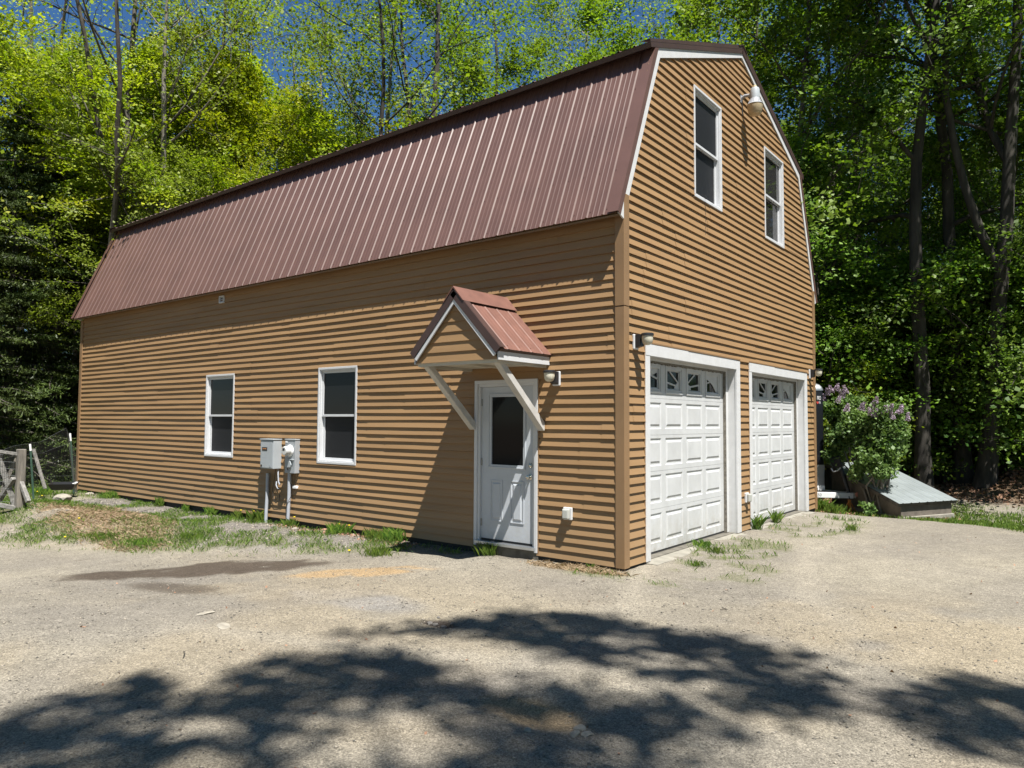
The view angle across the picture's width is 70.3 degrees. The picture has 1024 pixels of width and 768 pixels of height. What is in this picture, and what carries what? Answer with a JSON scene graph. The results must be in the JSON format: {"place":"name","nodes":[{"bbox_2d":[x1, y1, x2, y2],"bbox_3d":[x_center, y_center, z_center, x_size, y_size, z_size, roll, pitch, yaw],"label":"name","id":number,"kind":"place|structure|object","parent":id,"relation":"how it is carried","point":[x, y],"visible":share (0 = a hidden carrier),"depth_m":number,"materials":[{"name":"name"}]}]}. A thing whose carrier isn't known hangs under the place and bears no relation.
{"place":"outdoors","nodes":[
{"label":"outdoors","id":0,"kind":"place"},
{"bbox_2d":[27,501,637,576],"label":"dry grass","id":1,"kind":"structure","parent":0,"point":[88,511],"depth_m":11.69,"materials":[{"name":"beige plant"}]},
{"bbox_2d":[0,495,962,586],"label":"grass","id":2,"kind":"structure","parent":0,"point":[192,521],"depth_m":11.48,"materials":[{"name":"green plant"}]},
{"bbox_2d":[0,462,1023,767],"bbox_3d":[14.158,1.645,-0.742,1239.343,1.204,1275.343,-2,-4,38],"label":"ground","id":3,"kind":"structure","parent":0,"point":[972,574],"depth_m":5.35,"materials":[{"name":"grey gravel"}]},
{"bbox_2d":[0,449,30,510],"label":"garden gate","id":4,"kind":"structure","parent":3,"relation":"on","point":[20,496],"depth_m":13.65,"materials":[{"name":"grey wood"}]},
{"bbox_2d":[0,152,77,482],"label":"hemlock tree","id":5,"kind":"object","parent":3,"relation":"on","point":[10,257],"visible":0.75,"depth_m":18.81,"materials":[{"name":"green plant"}]},
{"bbox_2d":[3,428,76,491],"bbox_3d":[-10.180,1.708,15.864,0.240,1.488,1.876,-1,-3,17],"label":"wire fence","id":6,"kind":"object","parent":3,"relation":"on","point":[50,452],"visible":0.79,"depth_m":16.19,"materials":[{"name":"grey metal"}]},
{"bbox_2d":[32,449,46,488],"bbox_3d":[-10.209,1.827,15.717,0.342,0.858,0.070,0,-3,7],"label":"leaning board","id":7,"kind":"object","parent":6,"relation":"attached to","point":[40,472],"visible":0.93,"depth_m":15.70,"materials":[{"name":"grey wood"}]},
{"bbox_2d":[0,146,85,465],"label":"hemlock tree","id":8,"kind":"object","parent":3,"relation":"on","point":[68,353],"visible":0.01,"depth_m":25.14,"materials":[{"name":"green plant"}]},
{"bbox_2d":[0,102,89,489],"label":"hemlock tree","id":9,"kind":"object","parent":3,"relation":"on","point":[23,172],"visible":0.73,"depth_m":19.87,"materials":[{"name":"green plant"}]},
{"bbox_2d":[23,375,78,472],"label":"sapling","id":10,"kind":"object","parent":3,"relation":"on","point":[77,386],"visible":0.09,"depth_m":23.04,"materials":[{"name":"green plant"}]},
{"bbox_2d":[0,168,105,484],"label":"hemlock tree","id":11,"kind":"object","parent":3,"relation":"on","point":[53,353],"visible":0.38,"depth_m":20.76,"materials":[{"name":"green plant"}]},
{"bbox_2d":[47,482,78,489],"bbox_3d":[-9.851,2.237,16.008,0.564,0.174,0.336,1,-3,-14],"label":"plastic tub","id":12,"kind":"object","parent":3,"relation":"on","point":[63,485],"visible":1,"depth_m":15.92,"materials":[{"name":"black plastic"}]},
{"bbox_2d":[75,530,118,540],"bbox_3d":[-6.390,2.341,11.321,0.694,0.102,0.787,2,-4,-35],"label":"weed","id":13,"kind":"object","parent":3,"relation":"on","point":[98,536],"visible":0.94,"depth_m":11.22,"materials":[{"name":"green plant"}]},
{"bbox_2d":[0,7,193,390],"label":"broadleaf tree","id":14,"kind":"object","parent":3,"relation":"on","point":[2,68],"visible":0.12,"depth_m":21.76,"materials":[{"name":"green plant"}]},
{"bbox_2d":[0,31,218,458],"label":"broadleaf tree","id":15,"kind":"object","parent":3,"relation":"on","point":[99,204],"visible":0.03,"depth_m":22.65,"materials":[{"name":"green plant"}]},
{"bbox_2d":[0,130,236,346],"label":"broadleaf tree","id":16,"kind":"object","parent":3,"relation":"on","point":[179,179],"visible":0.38,"depth_m":19.46,"materials":[{"name":"green plant"}]},
{"bbox_2d":[0,4,269,473],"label":"broadleaf tree","id":17,"kind":"object","parent":3,"relation":"on","point":[46,95],"visible":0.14,"depth_m":22.11,"materials":[{"name":"green plant"}]},
{"bbox_2d":[0,0,271,244],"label":"broadleaf tree","id":18,"kind":"object","parent":3,"relation":"on","point":[126,120],"visible":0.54,"depth_m":19.94,"materials":[{"name":"green plant"}]},
{"bbox_2d":[112,536,163,547],"bbox_3d":[-5.574,2.371,11.062,0.796,0.102,0.787,-1,-3,24],"label":"weed","id":19,"kind":"object","parent":3,"relation":"on","point":[136,542],"visible":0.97,"depth_m":10.92,"materials":[{"name":"green plant"}]},
{"bbox_2d":[0,0,300,362],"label":"broadleaf tree","id":20,"kind":"object","parent":3,"relation":"on","point":[62,19],"visible":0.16,"depth_m":27.18,"materials":[{"name":"green plant"}]},
{"bbox_2d":[0,0,337,219],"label":"broadleaf tree","id":21,"kind":"object","parent":3,"relation":"on","point":[162,62],"visible":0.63,"depth_m":20.62,"materials":[{"name":"green plant"}]},
{"bbox_2d":[0,0,345,296],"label":"broadleaf tree","id":22,"kind":"object","parent":3,"relation":"on","point":[138,56],"visible":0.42,"depth_m":20.41,"materials":[{"name":"green plant"}]},
{"bbox_2d":[1,21,354,258],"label":"broadleaf tree","id":23,"kind":"object","parent":3,"relation":"on","point":[75,183],"visible":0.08,"depth_m":23.37,"materials":[{"name":"green plant"}]},
{"bbox_2d":[167,529,211,539],"bbox_3d":[-4.950,2.313,11.214,0.680,0.102,0.688,-2,-4,38],"label":"weed","id":24,"kind":"object","parent":3,"relation":"on","point":[186,535],"visible":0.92,"depth_m":11.09,"materials":[{"name":"green plant"}]},
{"bbox_2d":[14,0,370,159],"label":"broadleaf tree","id":25,"kind":"object","parent":3,"relation":"on","point":[224,18],"visible":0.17,"depth_m":29.50,"materials":[{"name":"green plant"}]},
{"bbox_2d":[1,8,414,256],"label":"broadleaf tree","id":26,"kind":"object","parent":3,"relation":"on","point":[234,109],"visible":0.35,"depth_m":22.65,"materials":[{"name":"green plant"}]},
{"bbox_2d":[0,497,430,551],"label":"gravel","id":27,"kind":"structure","parent":3,"relation":"on","point":[253,526],"depth_m":12.08,"materials":[{"name":"stone"}]},
{"bbox_2d":[245,509,263,522],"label":"weed","id":28,"kind":"object","parent":3,"relation":"on","point":[254,515],"visible":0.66,"depth_m":12.61,"materials":[{"name":"green plant"}]},
{"bbox_2d":[140,0,375,157],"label":"broadleaf tree","id":29,"kind":"object","parent":3,"relation":"on","point":[294,62],"visible":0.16,"depth_m":34.48,"materials":[{"name":"green plant"}]},
{"bbox_2d":[152,82,377,189],"bbox_3d":[-8.236,-3.769,26.900,9.920,14.332,12.381,0,-3,10],"label":"broadleaf tree","id":30,"kind":"object","parent":3,"relation":"on","point":[304,96],"visible":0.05,"depth_m":25.33,"materials":[{"name":"green plant"}]},
{"bbox_2d":[232,127,349,186],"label":"broadleaf tree","id":31,"kind":"object","parent":3,"relation":"on","point":[327,145],"visible":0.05,"depth_m":24.79,"materials":[{"name":"green plant"}]},
{"bbox_2d":[325,521,355,534],"bbox_3d":[-2.636,2.204,11.176,0.466,0.188,0.603,2,-3,-23],"label":"weed","id":32,"kind":"object","parent":3,"relation":"on","point":[337,527],"visible":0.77,"depth_m":11.12,"materials":[{"name":"green plant"}]},
{"bbox_2d":[318,99,390,150],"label":"broadleaf tree","id":33,"kind":"object","parent":3,"relation":"on","point":[360,117],"visible":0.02,"depth_m":30.08,"materials":[{"name":"green plant"}]},
{"bbox_2d":[264,0,465,147],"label":"broadleaf tree","id":34,"kind":"object","parent":3,"relation":"on","point":[389,77],"visible":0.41,"depth_m":28.82,"materials":[{"name":"green plant"}]},
{"bbox_2d":[352,527,382,539],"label":"weed","id":35,"kind":"object","parent":3,"relation":"on","point":[372,534],"visible":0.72,"depth_m":10.70,"materials":[{"name":"green plant"}]},
{"bbox_2d":[200,0,547,167],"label":"broadleaf tree","id":36,"kind":"object","parent":3,"relation":"on","point":[435,96],"visible":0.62,"depth_m":25.31,"materials":[{"name":"green plant"}]},
{"bbox_2d":[358,545,401,556],"bbox_3d":[-1.761,2.200,9.604,0.516,0.136,0.533,-2,-4,38],"label":"weed","id":37,"kind":"object","parent":3,"relation":"on","point":[375,551],"visible":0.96,"depth_m":9.56,"materials":[{"name":"green plant"}]},
{"bbox_2d":[378,526,409,542],"bbox_3d":[-1.671,2.174,10.592,0.561,0.222,0.539,1,-3,-10],"label":"weed","id":38,"kind":"object","parent":3,"relation":"on","point":[391,534],"visible":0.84,"depth_m":10.48,"materials":[{"name":"green plant"}]},
{"bbox_2d":[298,0,577,140],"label":"broadleaf tree","id":39,"kind":"object","parent":3,"relation":"on","point":[488,49],"visible":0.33,"depth_m":31.18,"materials":[{"name":"green plant"}]},
{"bbox_2d":[379,53,508,130],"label":"broadleaf tree","id":40,"kind":"object","parent":3,"relation":"on","point":[476,85],"visible":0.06,"depth_m":27.57,"materials":[{"name":"green plant"}]},
{"bbox_2d":[71,38,817,570],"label":"garage building","id":41,"kind":"structure","parent":3,"relation":"on","point":[393,326],"depth_m":10.83,"materials":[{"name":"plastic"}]},
{"bbox_2d":[204,373,235,457],"bbox_3d":[-5.477,0.594,13.761,1.011,1.581,0.139,-2,-4,38],"label":"window","id":42,"kind":"structure","parent":41,"relation":"in","point":[219,412],"depth_m":13.81,"materials":[{"name":"white plastic"}]},
{"bbox_2d":[264,473,268,522],"bbox_3d":[-4.238,2.043,12.563,0.059,1.001,0.084,-1,-3,16],"label":"conduit","id":43,"kind":"object","parent":41,"relation":"attached to","point":[266,500],"visible":0.77,"depth_m":12.55,"materials":[{"name":"grey plastic"}]},
{"bbox_2d":[260,439,282,468],"bbox_3d":[-4.144,1.196,12.508,0.396,0.507,0.190,-2,-4,38],"label":"switch cabinet","id":44,"kind":"object","parent":41,"relation":"attached to","point":[270,455],"visible":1,"depth_m":12.41,"materials":[{"name":"grey metal"}]},
{"bbox_2d":[286,473,290,520],"bbox_3d":[-3.749,2.010,12.188,0.083,1.034,0.061,2,-3,-28],"label":"conduit","id":45,"kind":"object","parent":41,"relation":"attached to","point":[288,496],"visible":0.73,"depth_m":12.18,"materials":[{"name":"grey plastic"}]},
{"bbox_2d":[281,439,300,473],"bbox_3d":[-3.715,1.204,12.147,0.292,0.569,0.228,-2,-4,38],"label":"electric meter","id":46,"kind":"object","parent":41,"relation":"attached to","point":[290,450],"visible":1,"depth_m":12.11,"materials":[{"name":"grey metal"}]},
{"bbox_2d":[317,365,358,465],"bbox_3d":[-2.753,0.501,11.637,0.992,1.581,0.139,-2,-4,38],"label":"window","id":47,"kind":"structure","parent":41,"relation":"in","point":[337,415],"depth_m":11.67,"materials":[{"name":"white plastic"}]},
{"bbox_2d":[473,377,539,559],"bbox_3d":[-0.055,1.083,9.494,1.083,2.310,0.185,-2,-4,38],"label":"entry door","id":48,"kind":"structure","parent":41,"relation":"in","point":[506,455],"depth_m":9.49,"materials":[{"name":"white plastic"}]},
{"bbox_2d":[543,370,560,385],"bbox_3d":[0.486,-0.073,8.912,0.152,0.187,0.251,-2,-4,38],"label":"wall lamp","id":49,"kind":"object","parent":41,"relation":"attached to","point":[553,377],"visible":1,"depth_m":8.86,"materials":[{"name":"white plastic"}]},
{"bbox_2d":[562,507,572,519],"bbox_3d":[0.660,1.567,8.787,0.124,0.150,0.091,-2,-4,38],"label":"outlet box","id":50,"kind":"object","parent":41,"relation":"attached to","point":[567,513],"visible":1,"depth_m":8.76,"materials":[{"name":"white plastic"}]},
{"bbox_2d":[632,332,653,349],"bbox_3d":[1.553,-0.505,8.587,0.251,0.187,0.152,-2,-4,38],"label":"wall lamp","id":51,"kind":"object","parent":41,"relation":"attached to","point":[640,340],"visible":1,"depth_m":8.57,"materials":[{"name":"white plastic"}]},
{"bbox_2d":[643,343,741,562],"bbox_3d":[2.452,0.882,10.119,0.335,2.662,3.150,-2,-4,38],"label":"overhead door","id":52,"kind":"structure","parent":41,"relation":"in","point":[692,416],"depth_m":10.19,"materials":[{"name":"white metal"}]},
{"bbox_2d":[692,84,721,212],"bbox_3d":[2.801,-3.390,10.603,0.139,1.621,1.017,-2,-4,38],"label":"window","id":53,"kind":"structure","parent":41,"relation":"in","point":[707,116],"depth_m":10.69,"materials":[{"name":"white plastic"}]},
{"bbox_2d":[740,85,762,116],"bbox_3d":[3.812,-4.505,11.579,0.353,0.484,0.251,-1,-3,16],"label":"yard light","id":54,"kind":"object","parent":41,"relation":"attached to","point":[755,106],"visible":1,"depth_m":11.50,"materials":[{"name":"metal"}]},
{"bbox_2d":[763,146,783,249],"bbox_3d":[4.578,-3.265,12.876,0.139,1.621,1.035,-2,-4,38],"label":"window","id":55,"kind":"structure","parent":41,"relation":"in","point":[773,183],"depth_m":13.00,"materials":[{"name":"white plastic"}]},
{"bbox_2d":[747,361,808,528],"bbox_3d":[4.616,1.035,12.886,0.335,2.662,3.150,-2,-4,38],"label":"overhead door","id":56,"kind":"structure","parent":41,"relation":"in","point":[777,397],"depth_m":13.14,"materials":[{"name":"white metal"}]},
{"bbox_2d":[471,541,501,555],"bbox_3d":[-0.349,2.135,9.514,0.422,0.187,0.435,2,-3,-23],"label":"weed","id":57,"kind":"object","parent":3,"relation":"on","point":[486,549],"visible":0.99,"depth_m":9.43,"materials":[{"name":"green plant"}]},
{"bbox_2d":[23,528,1023,767],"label":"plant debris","id":58,"kind":"object","parent":3,"relation":"on","point":[237,685],"visible":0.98,"depth_m":5.88,"materials":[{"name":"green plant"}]},
{"bbox_2d":[441,21,625,104],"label":"broadleaf tree","id":59,"kind":"object","parent":3,"relation":"on","point":[512,65],"visible":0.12,"depth_m":28.56,"materials":[{"name":"green plant"}]},
{"bbox_2d":[56,463,1023,546],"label":"leaf litter","id":60,"kind":"object","parent":3,"relation":"on","point":[1016,471],"visible":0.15,"depth_m":16.36,"materials":[{"name":"brown plant"}]},
{"bbox_2d":[445,0,639,112],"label":"broadleaf tree","id":61,"kind":"object","parent":3,"relation":"on","point":[571,38],"visible":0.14,"depth_m":32.97,"materials":[{"name":"green plant"}]},
{"bbox_2d":[507,0,765,87],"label":"broadleaf tree","id":62,"kind":"object","parent":3,"relation":"on","point":[593,16],"visible":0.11,"depth_m":27.17,"materials":[{"name":"green plant"}]},
{"bbox_2d":[688,538,725,547],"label":"weed","id":63,"kind":"object","parent":3,"relation":"on","point":[700,543],"visible":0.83,"depth_m":9.88,"materials":[{"name":"green plant"}]},
{"bbox_2d":[601,0,895,301],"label":"broadleaf tree","id":64,"kind":"object","parent":3,"relation":"on","point":[703,16],"visible":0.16,"depth_m":24.72,"materials":[{"name":"green plant"}]},
{"bbox_2d":[751,514,769,529],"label":"weed","id":65,"kind":"object","parent":3,"relation":"on","point":[757,524],"visible":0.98,"depth_m":11.50,"materials":[{"name":"green plant"}]},
{"bbox_2d":[766,508,786,522],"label":"weed","id":66,"kind":"object","parent":3,"relation":"on","point":[776,517],"visible":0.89,"depth_m":12.32,"materials":[{"name":"green plant"}]},
{"bbox_2d":[651,0,993,309],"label":"broadleaf tree","id":67,"kind":"object","parent":3,"relation":"on","point":[744,16],"visible":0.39,"depth_m":17.76,"materials":[{"name":"green plant"}]},
{"bbox_2d":[816,384,857,507],"bbox_3d":[5.182,1.396,16.692,5.529,2.732,1.960,-2,-4,38],"label":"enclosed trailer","id":68,"kind":"object","parent":3,"relation":"on","point":[822,492],"visible":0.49,"depth_m":15.46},
{"bbox_2d":[824,502,850,513],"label":"weed","id":69,"kind":"object","parent":3,"relation":"on","point":[834,507],"visible":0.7,"depth_m":14.45,"materials":[{"name":"green plant"}]},
{"bbox_2d":[820,383,914,515],"bbox_3d":[7.264,1.328,14.985,1.353,2.745,2.229,1,-3,-11],"label":"lilac bush","id":70,"kind":"object","parent":3,"relation":"on","point":[878,432],"visible":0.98,"depth_m":14.49,"materials":[{"name":"green plant"}]},
{"bbox_2d":[817,357,923,469],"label":"sapling","id":71,"kind":"object","parent":3,"relation":"on","point":[868,372],"visible":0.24,"depth_m":17.14,"materials":[{"name":"green plant"}]},
{"bbox_2d":[815,306,946,469],"bbox_3d":[8.549,0.573,19.206,3.530,5.158,6.332,1,-3,-6],"label":"sapling","id":72,"kind":"object","parent":3,"relation":"on","point":[901,398],"visible":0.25,"depth_m":17.97,"materials":[{"name":"green plant"}]},
{"bbox_2d":[785,109,983,489],"bbox_3d":[8.451,-1.955,19.942,7.754,10.276,7.422,1,-3,-16],"label":"broadleaf tree","id":73,"kind":"object","parent":3,"relation":"on","point":[794,145],"visible":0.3,"depth_m":18.41,"materials":[{"name":"green plant"}]},
{"bbox_2d":[806,0,965,293],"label":"pine tree","id":74,"kind":"object","parent":3,"relation":"on","point":[883,186],"visible":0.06,"depth_m":24.27,"materials":[{"name":"green plant"}]},
{"bbox_2d":[818,31,956,285],"bbox_3d":[13.669,-5.212,26.874,7.047,17.151,7.655,2,-3,-30],"label":"pine tree","id":75,"kind":"object","parent":3,"relation":"on","point":[888,193],"visible":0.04,"depth_m":26.24,"materials":[{"name":"green plant"}]},
{"bbox_2d":[752,0,1023,484],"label":"broadleaf tree","id":76,"kind":"object","parent":3,"relation":"on","point":[949,223],"visible":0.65,"depth_m":17.86,"materials":[{"name":"green plant"}]},
{"bbox_2d":[753,0,1023,489],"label":"broadleaf tree","id":77,"kind":"object","parent":3,"relation":"on","point":[986,472],"visible":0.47,"depth_m":16.64,"materials":[{"name":"green plant"}]},
{"bbox_2d":[755,0,1023,310],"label":"broadleaf tree","id":78,"kind":"object","parent":3,"relation":"on","point":[791,8],"visible":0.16,"depth_m":22.12,"materials":[{"name":"green plant"}]},
{"bbox_2d":[826,462,956,518],"bbox_3d":[7.777,2.284,15.039,1.589,1.200,3.114,1,-3,-5],"label":"root cellar","id":79,"kind":"object","parent":3,"relation":"on","point":[905,495],"visible":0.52,"depth_m":14.21,"materials":[{"name":"grey metal"}]},
{"bbox_2d":[815,318,980,481],"bbox_3d":[8.419,0.719,18.192,5.722,4.661,3.190,-1,-3,27],"label":"sapling","id":80,"kind":"object","parent":3,"relation":"on","point":[880,357],"visible":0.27,"depth_m":17.46,"materials":[{"name":"green plant"}]},
{"bbox_2d":[815,268,981,473],"bbox_3d":[9.088,0.092,20.251,4.378,6.397,7.853,2,-3,-33],"label":"sapling","id":81,"kind":"object","parent":3,"relation":"on","point":[863,312],"visible":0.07,"depth_m":18.43,"materials":[{"name":"green plant"}]},
{"bbox_2d":[789,0,1023,487],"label":"broadleaf tree","id":82,"kind":"object","parent":3,"relation":"on","point":[922,453],"visible":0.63,"depth_m":17.03,"materials":[{"name":"green plant"}]},
{"bbox_2d":[815,280,1007,478],"bbox_3d":[8.367,0.283,18.569,7.009,5.710,3.908,-2,-4,44],"label":"sapling","id":83,"kind":"object","parent":3,"relation":"on","point":[857,333],"visible":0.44,"depth_m":17.53,"materials":[{"name":"green plant"}]},
{"bbox_2d":[815,234,1023,471],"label":"sapling","id":84,"kind":"object","parent":3,"relation":"on","point":[856,271],"visible":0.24,"depth_m":17.84,"materials":[{"name":"green plant"}]},
{"bbox_2d":[820,68,1023,472],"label":"broadleaf tree","id":85,"kind":"object","parent":3,"relation":"on","point":[999,126],"visible":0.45,"depth_m":17.48,"materials":[{"name":"green plant"}]},
{"bbox_2d":[823,291,1022,484],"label":"sapling","id":86,"kind":"object","parent":3,"relation":"on","point":[935,470],"visible":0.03,"depth_m":18.43,"materials":[{"name":"green plant"}]},
{"bbox_2d":[823,254,1023,472],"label":"sapling","id":87,"kind":"object","parent":3,"relation":"on","point":[970,296],"visible":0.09,"depth_m":17.86,"materials":[{"name":"green plant"}]},
{"bbox_2d":[841,111,1023,482],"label":"broadleaf tree","id":88,"kind":"object","parent":3,"relation":"on","point":[885,199],"visible":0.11,"depth_m":21.91,"materials":[{"name":"green plant"}]},
{"bbox_2d":[866,236,1023,465],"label":"sapling","id":89,"kind":"object","parent":3,"relation":"on","point":[951,266],"visible":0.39,"depth_m":16.78,"materials":[{"name":"green plant"}]},
{"bbox_2d":[890,321,1000,483],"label":"sapling","id":90,"kind":"object","parent":3,"relation":"on","point":[958,430],"visible":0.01,"depth_m":16.84,"materials":[{"name":"green plant"}]},
{"bbox_2d":[899,344,997,470],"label":"sapling","id":91,"kind":"object","parent":3,"relation":"on","point":[971,441],"visible":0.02,"depth_m":17.09,"materials":[{"name":"green plant"}]},
{"bbox_2d":[877,0,1023,266],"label":"pine tree","id":92,"kind":"object","parent":3,"relation":"on","point":[979,60],"visible":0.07,"depth_m":22.71,"materials":[{"name":"green plant"}]},
{"bbox_2d":[879,297,1023,456],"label":"sapling","id":93,"kind":"object","parent":3,"relation":"on","point":[1007,318],"visible":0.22,"depth_m":17.07,"materials":[{"name":"green plant"}]},
{"bbox_2d":[888,342,1023,471],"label":"sapling","id":94,"kind":"object","parent":3,"relation":"on","point":[950,433],"visible":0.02,"depth_m":18.13,"materials":[{"name":"green plant"}]},
{"bbox_2d":[889,228,1023,472],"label":"sapling","id":95,"kind":"object","parent":3,"relation":"on","point":[1010,357],"visible":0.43,"depth_m":16.63,"materials":[{"name":"green plant"}]},
{"bbox_2d":[894,328,1021,484],"bbox_3d":[11.496,0.699,19.927,3.361,4.911,6.029,0,-3,5],"label":"sapling","id":96,"kind":"object","parent":3,"relation":"on","point":[939,479],"visible":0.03,"depth_m":19.01,"materials":[{"name":"green plant"}]},
{"bbox_2d":[906,0,1023,304],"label":"broadleaf tree","id":97,"kind":"object","parent":3,"relation":"on","point":[1000,119],"visible":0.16,"depth_m":19.95,"materials":[{"name":"green plant"}]},
{"bbox_2d":[920,260,1023,443],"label":"sapling","id":98,"kind":"object","parent":3,"relation":"on","point":[1019,295],"visible":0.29,"depth_m":16.75,"materials":[{"name":"green plant"}]},
{"bbox_2d":[931,285,1023,462],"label":"sapling","id":99,"kind":"object","parent":3,"relation":"on","point":[988,423],"visible":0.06,"depth_m":16.88,"materials":[{"name":"green plant"}]},
{"bbox_2d":[967,283,1023,469],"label":"sapling","id":100,"kind":"object","parent":3,"relation":"on","point":[1012,465],"visible":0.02,"depth_m":16.59,"materials":[{"name":"green plant"}]},
{"bbox_2d":[973,290,1023,409],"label":"sapling","id":101,"kind":"object","parent":3,"relation":"on","point":[1021,336],"visible":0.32,"depth_m":16.45,"materials":[{"name":"green plant"}]},
{"bbox_2d":[0,0,1023,392],"label":"sky","id":102,"kind":"structure","parent":0,"point":[57,13],"materials":[{"name":"blue"}]},
{"bbox_2d":[1,470,1023,532],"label":"grass","id":103,"kind":"structure","parent":0,"point":[1010,524],"depth_m":14.05,"materials":[{"name":"green plant"}]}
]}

